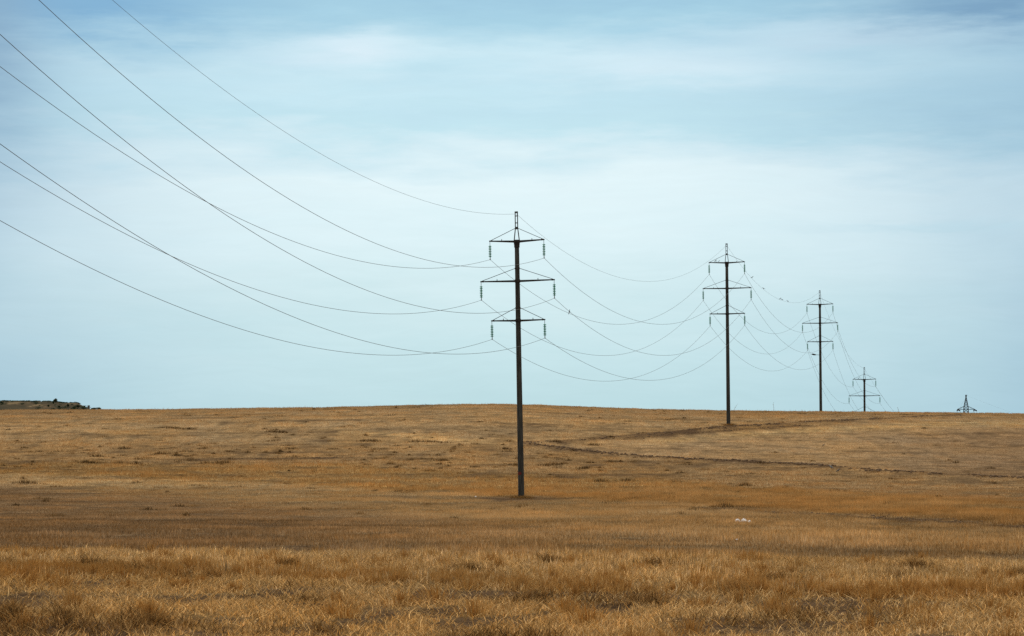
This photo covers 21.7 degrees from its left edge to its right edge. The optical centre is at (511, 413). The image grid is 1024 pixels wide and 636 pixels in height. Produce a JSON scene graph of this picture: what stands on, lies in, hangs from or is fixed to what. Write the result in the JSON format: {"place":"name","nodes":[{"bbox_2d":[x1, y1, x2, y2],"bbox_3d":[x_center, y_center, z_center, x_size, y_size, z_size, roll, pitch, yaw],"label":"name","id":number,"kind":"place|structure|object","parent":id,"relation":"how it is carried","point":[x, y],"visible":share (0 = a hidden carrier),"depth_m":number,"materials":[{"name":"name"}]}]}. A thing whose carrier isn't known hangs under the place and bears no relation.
{"place":"outdoors","nodes":[
{"label":"outdoors","id":0,"kind":"place"},
{"bbox_2d":[0,401,95,409],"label":"hills","id":1,"kind":"structure","parent":0,"point":[10,405],"depth_m":1358.45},
{"bbox_2d":[0,400,90,409],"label":"scrub","id":2,"kind":"object","parent":1,"relation":"on","point":[35,403],"visible":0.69,"depth_m":1383.33,"materials":[{"name":"green plant"}]},
{"bbox_2d":[0,402,1023,635],"bbox_3d":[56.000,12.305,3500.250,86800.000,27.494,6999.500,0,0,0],"label":"field","id":3,"kind":"structure","parent":0,"point":[611,426],"depth_m":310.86,"materials":[{"name":"brown plant"}]},
{"bbox_2d":[0,423,1023,635],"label":"stubble","id":4,"kind":"object","parent":3,"relation":"on","point":[779,579],"visible":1,"depth_m":51.86,"materials":[{"name":"brown plant"}]},
{"bbox_2d":[480,211,555,495],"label":"power pole","id":5,"kind":"object","parent":3,"relation":"on","point":[517,281],"visible":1,"depth_m":233.80,"materials":[{"name":"metal"}]},
{"bbox_2d":[0,220,834,409],"bbox_3d":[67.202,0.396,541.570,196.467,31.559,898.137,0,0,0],"label":"overhead wire","id":6,"kind":"object","parent":5,"relation":"hanging from","point":[326,349],"visible":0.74,"depth_m":170.83,"materials":[{"name":"metal"}]},
{"bbox_2d":[1,162,848,403],"bbox_3d":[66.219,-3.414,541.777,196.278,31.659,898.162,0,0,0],"label":"overhead wire","id":7,"kind":"object","parent":5,"relation":"hanging from","point":[339,309],"visible":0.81,"depth_m":179.27,"materials":[{"name":"metal"}]},
{"bbox_2d":[0,144,857,408],"bbox_3d":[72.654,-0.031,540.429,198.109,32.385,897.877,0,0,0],"label":"overhead wire","id":8,"kind":"object","parent":5,"relation":"hanging from","point":[324,328],"visible":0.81,"depth_m":155.81,"materials":[{"name":"metal"}]},
{"bbox_2d":[0,66,868,407],"bbox_3d":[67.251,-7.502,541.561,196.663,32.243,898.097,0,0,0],"label":"overhead wire","id":9,"kind":"object","parent":5,"relation":"hanging from","point":[326,252],"visible":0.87,"depth_m":173.11,"materials":[{"name":"metal"}]},
{"bbox_2d":[0,34,881,405],"bbox_3d":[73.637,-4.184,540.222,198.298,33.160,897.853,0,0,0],"label":"overhead wire","id":10,"kind":"object","parent":5,"relation":"hanging from","point":[298,258],"visible":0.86,"depth_m":150.48,"materials":[{"name":"metal"}]},
{"bbox_2d":[39,0,890,407],"bbox_3d":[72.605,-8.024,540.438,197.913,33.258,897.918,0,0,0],"label":"overhead wire","id":11,"kind":"object","parent":5,"relation":"hanging from","point":[319,216],"visible":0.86,"depth_m":160.94,"materials":[{"name":"metal"}]},
{"bbox_2d":[190,414,1023,552],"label":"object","id":12,"kind":"object","parent":3,"relation":"on","point":[798,463],"visible":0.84,"depth_m":309.91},
{"bbox_2d":[702,243,751,423],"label":"power pole","id":13,"kind":"object","parent":3,"relation":"on","point":[727,288],"visible":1,"depth_m":362.81,"materials":[{"name":"metal"}]},
{"bbox_2d":[802,290,837,410],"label":"power pole","id":14,"kind":"object","parent":3,"relation":"on","point":[820,375],"visible":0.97,"depth_m":497.83,"materials":[{"name":"metal"}]},
{"bbox_2d":[848,367,880,410],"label":"power pole","id":15,"kind":"object","parent":3,"relation":"on","point":[864,395],"visible":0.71,"depth_m":569.84,"materials":[{"name":"metal"}]},
{"bbox_2d":[957,395,976,412],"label":"lattice tower","id":16,"kind":"structure","parent":3,"relation":"on","point":[965,406],"depth_m":989.36,"materials":[{"name":"metal"}]},
{"bbox_2d":[115,2,1005,410],"bbox_3d":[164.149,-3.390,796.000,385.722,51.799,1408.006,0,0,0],"label":"overhead wire","id":17,"kind":"object","parent":16,"relation":"attached to","point":[385,186],"visible":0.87,"depth_m":181.19,"materials":[{"name":"metal"}]},
{"bbox_2d":[0,0,1023,413],"label":"sky","id":18,"kind":"structure","parent":0,"point":[868,155],"materials":[{"name":"blue"}]}
]}

